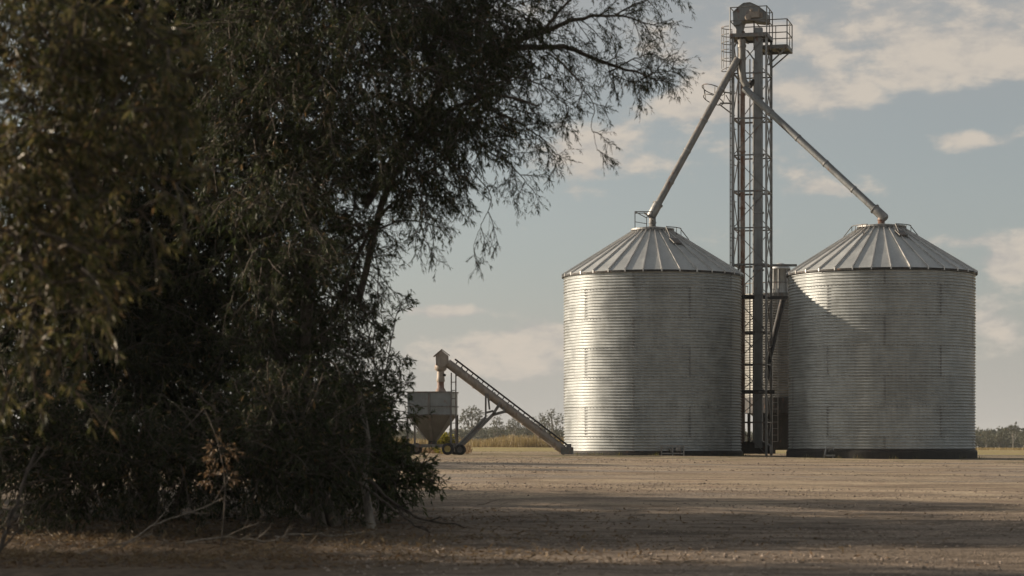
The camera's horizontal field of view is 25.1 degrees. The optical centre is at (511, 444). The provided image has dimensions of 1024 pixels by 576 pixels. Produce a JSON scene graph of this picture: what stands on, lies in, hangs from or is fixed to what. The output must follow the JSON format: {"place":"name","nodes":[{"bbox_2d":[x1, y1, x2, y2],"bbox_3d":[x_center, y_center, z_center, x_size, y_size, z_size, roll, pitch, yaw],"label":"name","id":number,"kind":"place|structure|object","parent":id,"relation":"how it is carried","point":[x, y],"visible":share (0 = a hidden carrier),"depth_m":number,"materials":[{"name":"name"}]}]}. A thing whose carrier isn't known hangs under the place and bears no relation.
{"place":"outdoors","nodes":[
{"label":"outdoors","id":0,"kind":"place"},
{"bbox_2d":[394,433,563,446],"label":"tall grass","id":1,"kind":"structure","parent":0,"point":[512,441],"depth_m":197.67,"materials":[{"name":"beige plant"}]},
{"bbox_2d":[0,447,1023,575],"bbox_3d":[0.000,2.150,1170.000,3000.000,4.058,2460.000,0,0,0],"label":"ground","id":2,"kind":"structure","parent":0,"point":[874,513],"depth_m":40.72,"materials":[{"name":"brown soil"}]},
{"bbox_2d":[0,446,52,552],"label":"fallen branch","id":3,"kind":"object","parent":2,"relation":"on","point":[31,464],"visible":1,"depth_m":29.62,"materials":[{"name":"brown wood"}]},
{"bbox_2d":[77,527,162,555],"bbox_3d":[-5.210,1.294,30.733,1.161,0.381,0.230,0,0,-23],"label":"fallen branch","id":4,"kind":"object","parent":2,"relation":"on","point":[119,543],"visible":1,"depth_m":30.75,"materials":[{"name":"brown wood"}]},
{"bbox_2d":[0,0,246,448],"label":"tree","id":5,"kind":"object","parent":2,"relation":"on","point":[45,67],"visible":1,"depth_m":18.78,"materials":[{"name":"green plant"}]},
{"bbox_2d":[121,476,230,548],"bbox_3d":[-4.692,0.875,32.014,1.598,1.114,0.503,0,0,-22],"label":"fallen branch","id":6,"kind":"object","parent":2,"relation":"on","point":[142,532],"visible":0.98,"depth_m":31.91,"materials":[{"name":"brown wood"}]},
{"bbox_2d":[0,0,392,522],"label":"dark tree","id":7,"kind":"object","parent":2,"relation":"on","point":[154,338],"visible":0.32,"depth_m":39.65,"materials":[{"name":"green plant"}]},
{"bbox_2d":[0,315,406,537],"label":"undergrowth bush","id":8,"kind":"object","parent":2,"relation":"on","point":[63,438],"visible":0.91,"depth_m":35.23,"materials":[{"name":"green plant"}]},
{"bbox_2d":[196,410,243,546],"bbox_3d":[-4.171,0.490,33.004,0.730,1.974,0.632,0,0,0],"label":"dead leaf spray","id":9,"kind":"object","parent":2,"relation":"on","point":[223,470],"visible":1,"depth_m":32.99,"materials":[{"name":"brown plant"}]},
{"bbox_2d":[275,529,386,538],"bbox_3d":[-2.624,1.372,34.545,1.790,0.404,0.548,0,0,-19],"label":"fallen branch","id":10,"kind":"object","parent":2,"relation":"on","point":[319,533],"visible":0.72,"depth_m":34.48,"materials":[{"name":"brown wood"}]},
{"bbox_2d":[297,289,437,519],"bbox_3d":[-2.483,-0.705,41.162,2.227,4.141,2.669,0,0,35],"label":"sapling","id":11,"kind":"object","parent":2,"relation":"on","point":[398,392],"visible":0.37,"depth_m":41.00,"materials":[{"name":"green plant"}]},
{"bbox_2d":[359,392,376,528],"bbox_3d":[-2.326,0.316,37.024,0.353,2.320,0.173,0,0,16],"label":"pale stem","id":12,"kind":"object","parent":2,"relation":"on","point":[368,513],"visible":0.48,"depth_m":36.96,"materials":[{"name":"brown plant"}]},
{"bbox_2d":[314,367,453,522],"bbox_3d":[-2.534,0.104,39.709,2.695,2.911,2.721,0,0,-33],"label":"bush","id":13,"kind":"object","parent":2,"relation":"on","point":[413,475],"visible":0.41,"depth_m":39.29,"materials":[{"name":"green plant"}]},
{"bbox_2d":[358,481,429,532],"bbox_3d":[-1.758,1.183,36.532,0.722,1.188,1.584,0,0,-33],"label":"fallen branch","id":14,"kind":"object","parent":2,"relation":"on","point":[388,504],"visible":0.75,"depth_m":36.50,"materials":[{"name":"brown wood"}]},
{"bbox_2d":[351,459,465,527],"bbox_3d":[-1.817,0.859,38.071,2.645,1.281,0.554,0,0,34],"label":"fallen branch","id":15,"kind":"object","parent":2,"relation":"on","point":[377,487],"visible":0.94,"depth_m":38.17,"materials":[{"name":"brown wood"}]},
{"bbox_2d":[126,0,703,527],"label":"spreading tree","id":16,"kind":"object","parent":2,"relation":"on","point":[446,46],"visible":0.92,"depth_m":37.42,"materials":[{"name":"green plant"}]},
{"bbox_2d":[413,429,422,439],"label":"gum tree","id":17,"kind":"object","parent":2,"relation":"on","point":[419,436],"visible":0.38,"depth_m":619.47,"materials":[{"name":"green plant"}]},
{"bbox_2d":[403,373,458,454],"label":"hopper bin","id":18,"kind":"object","parent":2,"relation":"on","point":[441,419],"visible":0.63,"depth_m":90.25,"materials":[{"name":"metal"}]},
{"bbox_2d":[398,444,472,453],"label":"dry weeds","id":19,"kind":"object","parent":2,"relation":"on","point":[469,450],"visible":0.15,"depth_m":100.02,"materials":[{"name":"beige plant"}]},
{"bbox_2d":[430,432,459,453],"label":"yellow bush","id":20,"kind":"object","parent":2,"relation":"on","point":[444,438],"visible":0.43,"depth_m":96.74,"materials":[{"name":"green plant"}]},
{"bbox_2d":[458,405,487,439],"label":"gum tree","id":21,"kind":"object","parent":2,"relation":"on","point":[469,415],"visible":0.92,"depth_m":559.74,"materials":[{"name":"green plant"}]},
{"bbox_2d":[487,415,507,439],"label":"gum tree","id":22,"kind":"object","parent":2,"relation":"on","point":[497,433],"visible":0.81,"depth_m":579.76,"materials":[{"name":"green plant"}]},
{"bbox_2d":[433,349,572,454],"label":"grain conveyor","id":23,"kind":"object","parent":2,"relation":"on","point":[443,363],"visible":0.98,"depth_m":91.08,"materials":[{"name":"metal"}]},
{"bbox_2d":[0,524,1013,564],"bbox_3d":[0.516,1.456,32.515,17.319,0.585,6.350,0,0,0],"label":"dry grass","id":24,"kind":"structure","parent":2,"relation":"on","point":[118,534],"depth_m":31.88,"materials":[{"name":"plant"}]},
{"bbox_2d":[0,498,1014,569],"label":"leaf litter","id":25,"kind":"object","parent":2,"relation":"on","point":[15,564],"visible":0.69,"depth_m":33.34,"materials":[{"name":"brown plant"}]},
{"bbox_2d":[185,516,296,544],"bbox_3d":[-3.886,1.218,33.146,1.565,0.448,0.473,0,0,-26],"label":"fallen branch","id":26,"kind":"object","parent":25,"relation":"on","point":[228,536],"visible":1,"depth_m":33.14,"materials":[{"name":"brown wood"}]},
{"bbox_2d":[503,418,521,435],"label":"gum tree","id":27,"kind":"object","parent":2,"relation":"on","point":[514,426],"visible":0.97,"depth_m":599.62,"materials":[{"name":"green plant"}]},
{"bbox_2d":[4,421,1023,447],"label":"wood","id":28,"kind":"object","parent":2,"relation":"on","point":[481,433],"visible":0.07,"depth_m":650.59,"materials":[{"name":"green plant"}]},
{"bbox_2d":[520,426,531,437],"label":"gum tree","id":29,"kind":"object","parent":2,"relation":"on","point":[526,432],"visible":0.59,"depth_m":639.53,"materials":[{"name":"green plant"}]},
{"bbox_2d":[531,412,552,438],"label":"gum tree","id":30,"kind":"object","parent":2,"relation":"on","point":[542,416],"visible":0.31,"depth_m":540.05,"materials":[{"name":"green plant"}]},
{"bbox_2d":[540,408,563,436],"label":"gum tree","id":31,"kind":"object","parent":2,"relation":"on","point":[551,421],"visible":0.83,"depth_m":519.71,"materials":[{"name":"green plant"}]},
{"bbox_2d":[562,211,743,455],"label":"grain silo","id":32,"kind":"object","parent":2,"relation":"on","point":[652,338],"visible":0.99,"depth_m":92.11,"materials":[{"name":"metal"}]},
{"bbox_2d":[661,445,683,455],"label":"unloading frame","id":33,"kind":"object","parent":2,"relation":"on","point":[678,449],"visible":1,"depth_m":91.35,"materials":[{"name":"metal"}]},
{"bbox_2d":[702,2,796,455],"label":"elevator tower","id":34,"kind":"structure","parent":2,"relation":"on","point":[745,13],"depth_m":96.94,"materials":[{"name":"metal"}]},
{"bbox_2d":[647,57,740,217],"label":"grain spout","id":35,"kind":"object","parent":34,"relation":"attached to","point":[656,206],"visible":1,"depth_m":95.74,"materials":[{"name":"metal"}]},
{"bbox_2d":[742,86,887,220],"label":"grain spout","id":36,"kind":"object","parent":34,"relation":"attached to","point":[877,211],"visible":1,"depth_m":94.31,"materials":[{"name":"metal"}]},
{"bbox_2d":[745,263,790,453],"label":"hopper silo","id":37,"kind":"object","parent":2,"relation":"on","point":[780,387],"visible":0.15,"depth_m":106.41,"materials":[{"name":"metal"}]},
{"bbox_2d":[573,451,984,458],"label":"foot weeds","id":38,"kind":"object","parent":2,"relation":"on","point":[655,454],"visible":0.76,"depth_m":91.32,"materials":[{"name":"beige plant"}]},
{"bbox_2d":[824,447,834,457],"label":"unloading frame","id":39,"kind":"object","parent":2,"relation":"on","point":[832,455],"visible":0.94,"depth_m":89.78,"materials":[{"name":"metal"}]},
{"bbox_2d":[786,218,977,458],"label":"grain silo","id":40,"kind":"object","parent":2,"relation":"on","point":[882,341],"visible":0.99,"depth_m":89.56,"materials":[{"name":"metal"}]},
{"bbox_2d":[982,429,990,447],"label":"gum tree","id":41,"kind":"object","parent":2,"relation":"on","point":[986,440],"visible":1,"depth_m":619.96,"materials":[{"name":"green plant"}]},
{"bbox_2d":[992,433,1006,446],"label":"gum tree","id":42,"kind":"object","parent":2,"relation":"on","point":[998,437],"visible":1,"depth_m":639.85,"materials":[{"name":"green plant"}]},
{"bbox_2d":[1006,424,1021,446],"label":"gum tree","id":43,"kind":"object","parent":2,"relation":"on","point":[1009,429],"visible":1,"depth_m":599.91,"materials":[{"name":"green plant"}]},
{"bbox_2d":[1018,431,1023,447],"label":"gum tree","id":44,"kind":"object","parent":2,"relation":"on","point":[1021,441],"visible":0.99,"depth_m":559.75,"materials":[{"name":"green plant"}]},
{"bbox_2d":[0,0,1023,433],"label":"sky","id":45,"kind":"structure","parent":0,"point":[919,104],"materials":[{"name":"blue"}]},
{"bbox_2d":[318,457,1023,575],"bbox_3d":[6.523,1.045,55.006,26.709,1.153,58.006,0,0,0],"label":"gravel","id":46,"kind":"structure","parent":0,"point":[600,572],"depth_m":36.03,"materials":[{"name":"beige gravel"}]},
{"bbox_2d":[430,451,1020,461],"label":"weeds","id":47,"kind":"object","parent":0,"point":[728,456],"visible":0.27,"depth_m":89.87,"materials":[{"name":"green plant"}]},
{"bbox_2d":[976,447,1023,449],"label":"pasture grass","id":48,"kind":"structure","parent":0,"point":[998,448],"depth_m":219.94,"materials":[{"name":"beige plant"}]}
]}

